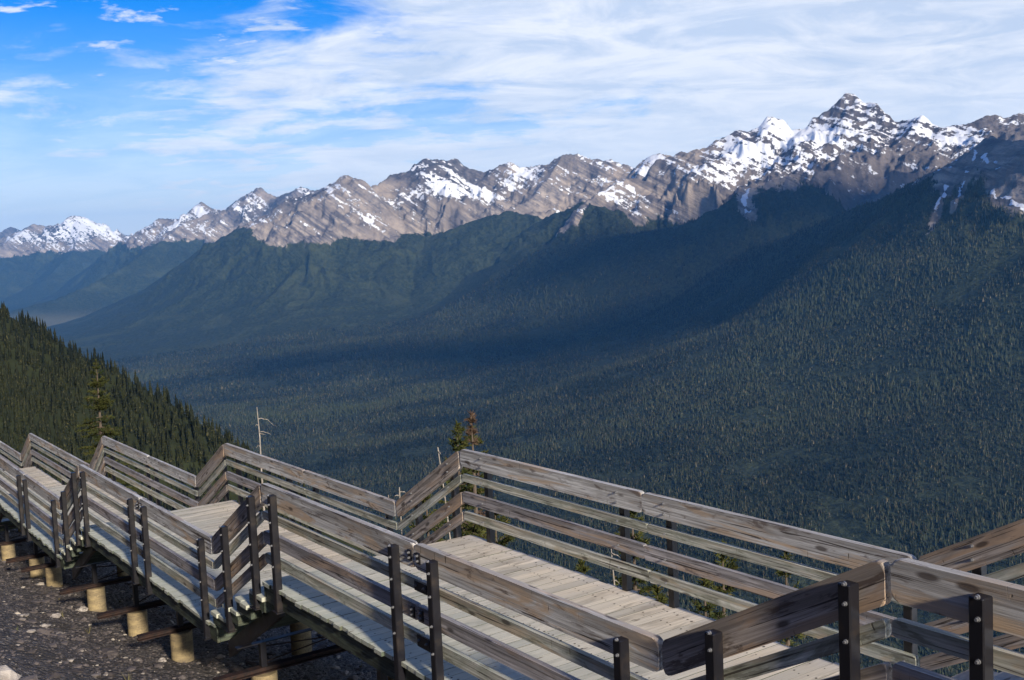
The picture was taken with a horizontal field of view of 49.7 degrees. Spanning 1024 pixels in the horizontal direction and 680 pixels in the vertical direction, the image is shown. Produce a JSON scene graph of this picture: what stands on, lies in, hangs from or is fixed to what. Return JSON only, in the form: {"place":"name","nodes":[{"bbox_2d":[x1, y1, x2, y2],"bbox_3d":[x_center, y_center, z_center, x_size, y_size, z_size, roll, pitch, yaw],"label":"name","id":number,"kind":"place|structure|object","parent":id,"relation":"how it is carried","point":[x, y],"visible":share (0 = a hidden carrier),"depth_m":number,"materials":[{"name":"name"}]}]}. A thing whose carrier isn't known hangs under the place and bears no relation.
{"place":"outdoors","nodes":[
{"label":"outdoors","id":0,"kind":"place"},
{"bbox_2d":[0,317,363,552],"bbox_3d":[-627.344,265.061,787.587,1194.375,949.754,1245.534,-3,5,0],"label":"hillside","id":1,"kind":"structure","parent":0,"point":[132,437],"depth_m":686.31,"materials":[{"name":"plant"}]},
{"bbox_2d":[14,414,17,433],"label":"distant spruce","id":2,"kind":"object","parent":1,"relation":"on","point":[15,425],"visible":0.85,"depth_m":627.55,"materials":[{"name":"green plant"}]},
{"bbox_2d":[18,427,24,443],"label":"distant spruce","id":3,"kind":"object","parent":1,"relation":"on","point":[20,439],"visible":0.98,"depth_m":620.96,"materials":[{"name":"green plant"}]},
{"bbox_2d":[23,421,27,439],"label":"distant spruce","id":4,"kind":"object","parent":1,"relation":"on","point":[25,433],"visible":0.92,"depth_m":627.45,"materials":[{"name":"green plant"}]},
{"bbox_2d":[40,394,43,409],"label":"distant spruce","id":5,"kind":"object","parent":1,"relation":"on","point":[41,403],"visible":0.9,"depth_m":674.36,"materials":[{"name":"green plant"}]},
{"bbox_2d":[45,394,50,410],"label":"distant spruce","id":6,"kind":"object","parent":1,"relation":"on","point":[47,402],"visible":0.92,"depth_m":673.60,"materials":[{"name":"green plant"}]},
{"bbox_2d":[54,415,58,428],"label":"distant spruce","id":7,"kind":"object","parent":1,"relation":"on","point":[55,420],"visible":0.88,"depth_m":659.91,"materials":[{"name":"green plant"}]},
{"bbox_2d":[72,443,76,456],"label":"distant spruce","id":8,"kind":"object","parent":1,"relation":"on","point":[74,452],"visible":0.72,"depth_m":626.40,"materials":[{"name":"green plant"}]},
{"bbox_2d":[75,427,81,443],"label":"distant spruce","id":9,"kind":"object","parent":1,"relation":"on","point":[77,437],"visible":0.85,"depth_m":651.78,"materials":[{"name":"green plant"}]},
{"bbox_2d":[79,388,83,404],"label":"distant spruce","id":10,"kind":"object","parent":1,"relation":"on","point":[80,397],"visible":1,"depth_m":702.70,"materials":[{"name":"green plant"}]},
{"bbox_2d":[129,405,134,422],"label":"distant spruce","id":11,"kind":"object","parent":1,"relation":"on","point":[131,416],"visible":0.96,"depth_m":695.23,"materials":[{"name":"green plant"}]},
{"bbox_2d":[133,371,136,384],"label":"distant spruce","id":12,"kind":"object","parent":1,"relation":"on","point":[135,378],"visible":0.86,"depth_m":752.01,"materials":[{"name":"green plant"}]},
{"bbox_2d":[140,433,145,450],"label":"distant spruce","id":13,"kind":"object","parent":1,"relation":"on","point":[142,442],"visible":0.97,"depth_m":657.76,"materials":[{"name":"green plant"}]},
{"bbox_2d":[148,380,153,396],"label":"distant spruce","id":14,"kind":"object","parent":1,"relation":"on","point":[150,391],"visible":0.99,"depth_m":735.26,"materials":[{"name":"green plant"}]},
{"bbox_2d":[158,399,162,415],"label":"distant spruce","id":15,"kind":"object","parent":1,"relation":"on","point":[160,407],"visible":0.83,"depth_m":711.30,"materials":[{"name":"green plant"}]},
{"bbox_2d":[0,301,326,533],"bbox_3d":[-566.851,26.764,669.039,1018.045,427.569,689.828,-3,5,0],"label":"hillside forest","id":16,"kind":"object","parent":1,"relation":"on","point":[72,367],"visible":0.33,"depth_m":710.90,"materials":[{"name":"plant"}]},
{"bbox_2d":[162,408,165,424],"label":"distant spruce","id":17,"kind":"object","parent":1,"relation":"on","point":[163,419],"visible":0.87,"depth_m":704.10,"materials":[{"name":"green plant"}]},
{"bbox_2d":[162,386,167,401],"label":"distant spruce","id":18,"kind":"object","parent":1,"relation":"on","point":[164,396],"visible":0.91,"depth_m":728.97,"materials":[{"name":"green plant"}]},
{"bbox_2d":[167,407,171,422],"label":"distant spruce","id":19,"kind":"object","parent":1,"relation":"on","point":[169,420],"visible":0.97,"depth_m":706.57,"materials":[{"name":"green plant"}]},
{"bbox_2d":[168,450,172,464],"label":"distant spruce","id":20,"kind":"object","parent":1,"relation":"on","point":[169,458],"visible":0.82,"depth_m":654.89,"materials":[{"name":"green plant"}]},
{"bbox_2d":[175,406,178,421],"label":"distant spruce","id":21,"kind":"object","parent":1,"relation":"on","point":[177,418],"visible":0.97,"depth_m":709.37,"materials":[{"name":"green plant"}]},
{"bbox_2d":[180,401,184,417],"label":"distant spruce","id":22,"kind":"object","parent":1,"relation":"on","point":[181,409],"visible":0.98,"depth_m":715.45,"materials":[{"name":"green plant"}]},
{"bbox_2d":[181,432,186,448],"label":"distant spruce","id":23,"kind":"object","parent":1,"relation":"on","point":[182,443],"visible":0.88,"depth_m":673.89,"materials":[{"name":"green plant"}]},
{"bbox_2d":[186,402,189,419],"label":"distant spruce","id":24,"kind":"object","parent":1,"relation":"on","point":[188,414],"visible":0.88,"depth_m":714.09,"materials":[{"name":"green plant"}]},
{"bbox_2d":[189,409,192,426],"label":"distant spruce","id":25,"kind":"object","parent":1,"relation":"on","point":[191,417],"visible":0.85,"depth_m":707.34,"materials":[{"name":"green plant"}]},
{"bbox_2d":[197,420,201,434],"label":"distant spruce","id":26,"kind":"object","parent":1,"relation":"on","point":[198,429],"visible":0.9,"depth_m":697.52,"materials":[{"name":"green plant"}]},
{"bbox_2d":[199,451,203,465],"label":"distant spruce","id":27,"kind":"object","parent":1,"relation":"on","point":[200,460],"visible":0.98,"depth_m":665.39,"materials":[{"name":"green plant"}]},
{"bbox_2d":[203,448,207,464],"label":"distant spruce","id":28,"kind":"object","parent":1,"relation":"on","point":[205,454],"visible":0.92,"depth_m":667.44,"materials":[{"name":"green plant"}]},
{"bbox_2d":[207,429,212,444],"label":"distant spruce","id":29,"kind":"object","parent":1,"relation":"on","point":[209,438],"visible":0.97,"depth_m":686.01,"materials":[{"name":"green plant"}]},
{"bbox_2d":[212,429,215,446],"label":"distant spruce","id":30,"kind":"object","parent":1,"relation":"on","point":[213,438],"visible":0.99,"depth_m":684.07,"materials":[{"name":"green plant"}]},
{"bbox_2d":[217,426,221,443],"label":"distant spruce","id":31,"kind":"object","parent":1,"relation":"on","point":[219,438],"visible":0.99,"depth_m":688.56,"materials":[{"name":"green plant"}]},
{"bbox_2d":[16,598,361,679],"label":"dry grass","id":32,"kind":"structure","parent":0,"point":[90,631],"depth_m":17.29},
{"bbox_2d":[0,528,387,679],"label":"ground","id":33,"kind":"structure","parent":0,"point":[22,667],"depth_m":16.34,"materials":[{"name":"gravel"}]},
{"bbox_2d":[1,543,15,560],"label":"concrete footing","id":34,"kind":"object","parent":33,"relation":"on","point":[7,551],"visible":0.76,"depth_m":26.39,"materials":[{"name":"concrete"}]},
{"bbox_2d":[0,665,21,679],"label":"rock","id":35,"kind":"object","parent":33,"relation":"on","point":[7,673],"visible":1,"depth_m":10.38,"materials":[{"name":"stone"}]},
{"bbox_2d":[0,466,61,530],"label":"boardwalk platform","id":36,"kind":"structure","parent":33,"relation":"on","point":[43,478],"depth_m":32.28,"materials":[{"name":"grey wood"}]},
{"bbox_2d":[0,512,6,523],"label":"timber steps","id":37,"kind":"structure","parent":36,"relation":"on","point":[2,516],"depth_m":26.18,"materials":[{"name":"brown wood"}]},
{"bbox_2d":[89,437,107,477],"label":"stair railing","id":38,"kind":"object","parent":37,"relation":"attached to","point":[99,455],"visible":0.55,"depth_m":27.49,"materials":[{"name":"grey wood"}]},
{"bbox_2d":[29,433,89,484],"bbox_3d":[-12.836,3.700,31.473,0.158,1.311,7.254,-6,6,-34],"label":"railing","id":39,"kind":"object","parent":36,"relation":"attached to","point":[67,457],"visible":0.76,"depth_m":31.71,"materials":[{"name":"grey wood"}]},
{"bbox_2d":[29,557,45,577],"bbox_3d":[-10.201,5.055,23.802,0.310,0.770,0.310,-3,5,0],"label":"concrete footing","id":40,"kind":"object","parent":33,"relation":"on","point":[39,573],"visible":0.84,"depth_m":23.66,"materials":[{"name":"concrete"}]},
{"bbox_2d":[39,623,50,627],"bbox_3d":[-7.289,4.462,17.240,0.186,0.091,0.184,-1,6,23],"label":"rock","id":41,"kind":"object","parent":33,"relation":"on","point":[45,625],"visible":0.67,"depth_m":17.21,"materials":[{"name":"stone"}]},
{"bbox_2d":[45,592,58,595],"bbox_3d":[-8.854,4.898,21.261,0.243,0.108,0.252,-6,6,-31],"label":"rock","id":42,"kind":"object","parent":33,"relation":"on","point":[53,593],"visible":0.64,"depth_m":21.22,"materials":[{"name":"stone"}]},
{"bbox_2d":[45,567,62,586],"bbox_3d":[-9.294,4.970,22.477,0.310,0.770,0.310,-3,5,0],"label":"concrete footing","id":43,"kind":"object","parent":33,"relation":"on","point":[53,575],"visible":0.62,"depth_m":22.33,"materials":[{"name":"concrete"}]},
{"bbox_2d":[50,613,61,617],"bbox_3d":[-7.617,4.610,18.458,0.182,0.100,0.181,-4,5,-15],"label":"rock","id":44,"kind":"object","parent":33,"relation":"on","point":[56,615],"visible":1,"depth_m":18.42,"materials":[{"name":"stone"}]},
{"bbox_2d":[76,606,87,611],"bbox_3d":[-7.593,4.769,19.520,0.208,0.134,0.190,-1,5,22],"label":"rock","id":45,"kind":"object","parent":33,"relation":"on","point":[83,608],"visible":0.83,"depth_m":19.47,"materials":[{"name":"stone"}]},
{"bbox_2d":[0,478,170,568],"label":"boardwalk platform","id":46,"kind":"structure","parent":33,"relation":"on","point":[42,539],"depth_m":23.37,"materials":[{"name":"grey wood"}]},
{"bbox_2d":[0,456,62,567],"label":"railing","id":47,"kind":"object","parent":46,"relation":"attached to","point":[38,488],"visible":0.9,"depth_m":22.23,"materials":[{"name":"grey wood"}]},
{"bbox_2d":[59,531,95,578],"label":"timber steps","id":48,"kind":"structure","parent":46,"relation":"on","point":[85,556],"depth_m":19.44,"materials":[{"name":"grey wood"}]},
{"bbox_2d":[59,466,82,561],"bbox_3d":[-7.754,3.008,19.376,0.158,1.851,1.644,-6,6,-34],"label":"stair railing","id":49,"kind":"object","parent":48,"relation":"attached to","point":[70,492],"visible":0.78,"depth_m":19.32,"materials":[{"name":"grey wood"}]},
{"bbox_2d":[196,445,228,505],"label":"stair railing","id":50,"kind":"object","parent":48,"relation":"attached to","point":[218,457],"visible":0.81,"depth_m":20.65,"materials":[{"name":"grey wood"}]},
{"bbox_2d":[102,436,199,509],"bbox_3d":[-8.008,3.149,24.398,0.158,1.312,6.794,-6,6,-34],"label":"railing","id":51,"kind":"object","parent":46,"relation":"attached to","point":[147,460],"visible":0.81,"depth_m":23.99,"materials":[{"name":"grey wood"}]},
{"bbox_2d":[86,586,106,611],"bbox_3d":[-7.369,4.768,19.658,0.310,0.770,0.310,-3,5,0],"label":"concrete footing","id":52,"kind":"object","parent":33,"relation":"on","point":[96,599],"visible":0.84,"depth_m":19.52,"materials":[{"name":"concrete"}]},
{"bbox_2d":[69,358,145,493],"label":"spruce tree","id":53,"kind":"object","parent":33,"relation":"on","point":[103,404],"visible":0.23,"depth_m":48.94,"materials":[{"name":"green plant"}]},
{"bbox_2d":[101,648,118,655],"bbox_3d":[-5.669,4.407,15.586,0.319,0.119,0.301,-2,5,8],"label":"rock","id":54,"kind":"object","parent":33,"relation":"on","point":[112,651],"visible":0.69,"depth_m":15.53,"materials":[{"name":"stone"}]},
{"bbox_2d":[116,566,127,576],"bbox_3d":[-8.717,5.083,24.838,0.310,1.146,0.310,-3,5,0],"label":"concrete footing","id":55,"kind":"object","parent":33,"relation":"on","point":[121,574],"visible":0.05,"depth_m":24.70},
{"bbox_2d":[6,527,48,562],"bbox_3d":[-9.463,4.227,24.269,3.084,0.722,0.110,-6,6,-34],"label":"support frame","id":56,"kind":"object","parent":55,"relation":"on","point":[36,554],"visible":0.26,"depth_m":23.68,"materials":[{"name":"wood"}]},
{"bbox_2d":[127,609,148,636],"bbox_3d":[-5.923,4.663,17.548,0.310,0.770,0.310,-3,5,0],"label":"concrete footing","id":57,"kind":"object","parent":33,"relation":"on","point":[137,622],"visible":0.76,"depth_m":17.40,"materials":[{"name":"concrete"}]},
{"bbox_2d":[170,629,193,662],"bbox_3d":[-4.679,4.505,15.722,0.310,0.770,0.310,-3,5,0],"label":"concrete footing","id":58,"kind":"object","parent":33,"relation":"on","point":[182,648],"visible":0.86,"depth_m":15.58,"materials":[{"name":"concrete"}]},
{"bbox_2d":[0,529,376,679],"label":"scree stones","id":59,"kind":"object","parent":33,"relation":"on","point":[59,633],"visible":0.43,"depth_m":16.72,"materials":[{"name":"stone"}]},
{"bbox_2d":[80,500,352,642],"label":"boardwalk platform","id":60,"kind":"structure","parent":33,"relation":"on","point":[178,597],"depth_m":16.46,"materials":[{"name":"grey wood"}]},
{"bbox_2d":[79,464,216,640],"bbox_3d":[-5.452,2.891,16.025,0.158,1.312,6.394,-6,6,-34],"label":"railing","id":61,"kind":"object","parent":60,"relation":"attached to","point":[200,539],"visible":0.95,"depth_m":15.47,"materials":[{"name":"grey wood"}]},
{"bbox_2d":[211,586,318,656],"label":"timber steps","id":62,"kind":"structure","parent":60,"relation":"on","point":[265,617],"depth_m":12.69,"materials":[{"name":"grey wood"}]},
{"bbox_2d":[212,485,267,633],"bbox_3d":[-3.161,2.474,12.644,0.158,1.887,1.654,-6,6,-34],"label":"stair railing","id":63,"kind":"object","parent":62,"relation":"attached to","point":[240,517],"visible":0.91,"depth_m":12.56,"materials":[{"name":"grey wood"}]},
{"bbox_2d":[396,451,464,544],"bbox_3d":[-1.019,2.279,14.126,0.179,1.958,1.654,-6,6,-34],"label":"stair railing","id":64,"kind":"object","parent":62,"relation":"attached to","point":[450,467],"visible":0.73,"depth_m":13.90,"materials":[{"name":"grey wood"}]},
{"bbox_2d":[224,443,398,555],"bbox_3d":[-3.303,2.659,17.510,0.158,1.314,6.394,-6,6,-34],"label":"railing","id":65,"kind":"object","parent":60,"relation":"attached to","point":[366,498],"visible":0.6,"depth_m":17.12,"materials":[{"name":"grey wood"}]},
{"bbox_2d":[256,410,271,510],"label":"dead tree","id":66,"kind":"object","parent":33,"relation":"on","point":[260,445],"visible":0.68,"depth_m":23.61,"materials":[{"name":"grey wood"}]},
{"bbox_2d":[251,670,277,679],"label":"concrete footing","id":67,"kind":"object","parent":33,"relation":"on","point":[272,675],"visible":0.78,"depth_m":13.02,"materials":[{"name":"concrete"}]},
{"bbox_2d":[213,628,345,679],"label":"support frame","id":68,"kind":"object","parent":67,"relation":"on","point":[264,667],"visible":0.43,"depth_m":13.20,"materials":[{"name":"wood"}]},
{"bbox_2d":[290,622,311,655],"bbox_3d":[-3.195,4.539,16.758,0.310,1.157,0.310,-3,5,0],"label":"concrete footing","id":69,"kind":"object","parent":33,"relation":"on","point":[298,626],"visible":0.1,"depth_m":16.62,"materials":[{"name":"concrete"}]},
{"bbox_2d":[137,594,196,641],"bbox_3d":[-3.938,3.742,16.195,3.084,0.594,0.110,-6,6,-34],"label":"support frame","id":70,"kind":"object","parent":69,"relation":"on","point":[180,626],"visible":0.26,"depth_m":15.58,"materials":[{"name":"wood"}]},
{"bbox_2d":[394,487,404,534],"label":"dead tree","id":71,"kind":"object","parent":33,"relation":"on","point":[399,497],"visible":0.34,"depth_m":17.19,"materials":[{"name":"grey wood"}]},
{"bbox_2d":[409,493,447,542],"bbox_3d":[-1.199,3.860,16.861,1.598,3.540,1.950,2,7,41],"label":"spruce tree","id":72,"kind":"object","parent":33,"relation":"on","point":[437,526],"visible":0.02,"depth_m":16.74,"materials":[{"name":"green plant"}]},
{"bbox_2d":[437,447,450,538],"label":"dead tree","id":73,"kind":"object","parent":33,"relation":"on","point":[443,486],"visible":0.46,"depth_m":17.43,"materials":[{"name":"grey wood"}]},
{"bbox_2d":[433,420,497,539],"bbox_3d":[-0.711,3.670,17.961,1.897,4.932,1.814,-7,7,-43],"label":"spruce tree","id":74,"kind":"object","parent":33,"relation":"on","point":[468,528],"visible":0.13,"depth_m":17.64,"materials":[{"name":"green plant"}]},
{"bbox_2d":[463,409,485,537],"bbox_3d":[-0.582,3.979,19.422,0.754,5.583,0.707,-4,5,-17],"label":"spruce tree","id":75,"kind":"object","parent":33,"relation":"on","point":[470,430],"visible":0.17,"depth_m":19.22,"materials":[{"name":"brown plant"}]},
{"bbox_2d":[452,425,504,544],"bbox_3d":[-0.678,4.191,19.900,2.652,5.508,2.080,-3,5,0],"label":"spruce tree","id":76,"kind":"object","parent":33,"relation":"on","point":[480,490],"visible":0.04,"depth_m":19.71,"materials":[{"name":"green plant"}]},
{"bbox_2d":[485,496,515,547],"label":"spruce tree","id":77,"kind":"object","parent":33,"relation":"on","point":[506,539],"visible":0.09,"depth_m":17.82,"materials":[{"name":"green plant"}]},
{"bbox_2d":[262,535,838,679],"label":"boardwalk platform","id":78,"kind":"structure","parent":33,"relation":"on","point":[369,641],"depth_m":10.46,"materials":[{"name":"grey wood"}]},
{"bbox_2d":[261,483,662,679],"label":"railing","id":79,"kind":"object","parent":78,"relation":"attached to","point":[625,644],"visible":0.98,"depth_m":8.84,"materials":[{"name":"grey wood"}]},
{"bbox_2d":[460,449,919,666],"bbox_3d":[1.248,2.102,10.815,0.179,1.311,6.274,-6,6,-34],"label":"railing","id":80,"kind":"object","parent":78,"relation":"attached to","point":[843,552],"visible":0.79,"depth_m":10.40,"materials":[{"name":"grey wood"}]},
{"bbox_2d":[951,669,1023,679],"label":"timber steps","id":81,"kind":"structure","parent":78,"relation":"on","point":[964,675],"depth_m":7.32,"materials":[{"name":"grey wood"}]},
{"bbox_2d":[662,559,892,679],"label":"stair railing","id":82,"kind":"object","parent":81,"relation":"attached to","point":[845,599],"visible":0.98,"depth_m":5.77,"materials":[{"name":"brown wood"}]},
{"bbox_2d":[918,519,1023,670],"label":"stair railing","id":83,"kind":"object","parent":81,"relation":"attached to","point":[977,554],"visible":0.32,"depth_m":7.71,"materials":[{"name":"brown wood"}]},
{"bbox_2d":[574,559,591,574],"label":"spruce tree","id":84,"kind":"object","parent":33,"relation":"on","point":[581,567],"visible":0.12,"depth_m":15.30,"materials":[{"name":"green plant"}]},
{"bbox_2d":[611,549,618,584],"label":"dead tree","id":85,"kind":"object","parent":33,"relation":"on","point":[614,580],"visible":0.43,"depth_m":15.79,"materials":[{"name":"grey wood"}]},
{"bbox_2d":[610,510,658,596],"bbox_3d":[1.946,4.728,17.410,1.937,4.680,2.100,-3,5,0],"label":"spruce tree","id":86,"kind":"object","parent":33,"relation":"on","point":[639,537],"visible":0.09,"depth_m":17.22,"materials":[{"name":"green plant"}]},
{"bbox_2d":[650,584,668,603],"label":"spruce tree","id":87,"kind":"object","parent":33,"relation":"on","point":[661,598],"visible":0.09,"depth_m":15.76,"materials":[{"name":"green plant"}]},
{"bbox_2d":[689,577,726,619],"bbox_3d":[2.755,4.956,15.403,1.638,3.501,1.769,-3,5,0],"label":"spruce tree","id":88,"kind":"object","parent":33,"relation":"on","point":[706,583],"visible":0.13,"depth_m":15.40,"materials":[{"name":"green plant"}]},
{"bbox_2d":[700,539,739,619],"bbox_3d":[3.142,4.929,15.947,2.093,4.212,1.901,-4,5,-11],"label":"spruce tree","id":89,"kind":"object","parent":33,"relation":"on","point":[724,588],"visible":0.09,"depth_m":15.89,"materials":[{"name":"green plant"}]},
{"bbox_2d":[774,551,813,646],"bbox_3d":[4.000,5.137,16.114,1.316,4.533,1.372,-3,5,0],"label":"spruce tree","id":90,"kind":"object","parent":33,"relation":"on","point":[787,641],"visible":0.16,"depth_m":15.95,"materials":[{"name":"green plant"}]},
{"bbox_3d":[-18.910,4.832,38.133,2.734,0.240,7.159,-6,6,-34],"label":"boardwalk platform","id":91,"kind":"object","parent":33,"relation":"on","visible":0},
{"bbox_2d":[0,441,23,470],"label":"railing","id":92,"kind":"object","parent":91,"relation":"attached to","point":[5,448],"visible":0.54,"depth_m":37.29,"materials":[{"name":"grey wood"}]},
{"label":"timber steps","id":93,"kind":"object","parent":91,"relation":"on","visible":0},
{"bbox_2d":[20,434,34,467],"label":"stair railing","id":94,"kind":"object","parent":93,"relation":"attached to","point":[26,455],"visible":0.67,"depth_m":34.90,"materials":[{"name":"brown wood"}]},
{"bbox_2d":[0,93,1023,676],"bbox_3d":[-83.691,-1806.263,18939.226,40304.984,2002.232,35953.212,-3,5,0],"label":"mountains","id":95,"kind":"structure","parent":0,"point":[418,239],"depth_m":8154.68,"materials":[{"name":"plant"}]},
{"bbox_2d":[104,166,1023,676],"bbox_3d":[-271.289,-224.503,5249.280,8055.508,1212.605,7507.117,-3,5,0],"label":"valley forest","id":96,"kind":"object","parent":95,"relation":"on","point":[526,392],"visible":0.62,"depth_m":4144.25,"materials":[{"name":"plant"}]},
{"bbox_2d":[0,0,1023,234],"label":"sky","id":97,"kind":"structure","parent":0,"point":[125,116],"materials":[{"name":"blue"}]},
{"bbox_3d":[5.011,2.270,3.106,2.732,0.239,7.360,-6,6,-34],"label":"boardwalk platform","id":98,"kind":"object","parent":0,"visible":0},
{"bbox_2d":[891,558,1023,679],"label":"railing","id":99,"kind":"object","parent":98,"relation":"attached to","point":[984,607],"visible":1,"depth_m":4.99,"materials":[{"name":"grey wood"}]},
{"bbox_3d":[0.287,4.158,11.659,0.310,1.182,0.310,-3,5,0],"label":"concrete footing","id":100,"kind":"object","parent":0,"visible":0},
{"bbox_2d":[348,650,386,679],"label":"support frame","id":101,"kind":"object","parent":100,"relation":"on","point":[381,675],"visible":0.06,"depth_m":10.51,"materials":[{"name":"wood"}]},
{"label":"concrete footing","id":102,"kind":"object","parent":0,"visible":0},
{"bbox_2d":[97,561,166,619],"bbox_3d":[-5.189,3.769,18.009,3.084,0.855,0.110,-6,6,-34],"label":"support frame","id":103,"kind":"object","parent":102,"relation":"on","point":[136,606],"visible":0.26,"depth_m":17.46,"materials":[{"name":"brown metal"}]},
{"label":"concrete footing","id":104,"kind":"object","parent":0,"visible":0},
{"bbox_2d":[59,560,130,594],"bbox_3d":[-6.625,4.088,20.138,3.084,0.427,0.110,-6,6,-34],"label":"support frame","id":105,"kind":"object","parent":104,"relation":"on","point":[95,584],"visible":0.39,"depth_m":19.59,"materials":[{"name":"brown metal"}]},
{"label":"concrete footing","id":106,"kind":"object","parent":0,"visible":0},
{"bbox_2d":[20,542,55,572],"bbox_3d":[-8.553,4.222,22.951,3.084,0.562,0.110,-6,6,-34],"label":"support frame","id":107,"kind":"object","parent":106,"relation":"on","point":[52,563],"visible":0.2,"depth_m":22.27,"materials":[{"name":"wood"}]},
{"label":"concrete footing","id":108,"kind":"object","parent":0,"visible":0},
{"bbox_2d":[0,523,26,545],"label":"support frame","id":109,"kind":"object","parent":108,"relation":"on","point":[7,541],"visible":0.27,"depth_m":26.48,"materials":[{"name":"wood"}]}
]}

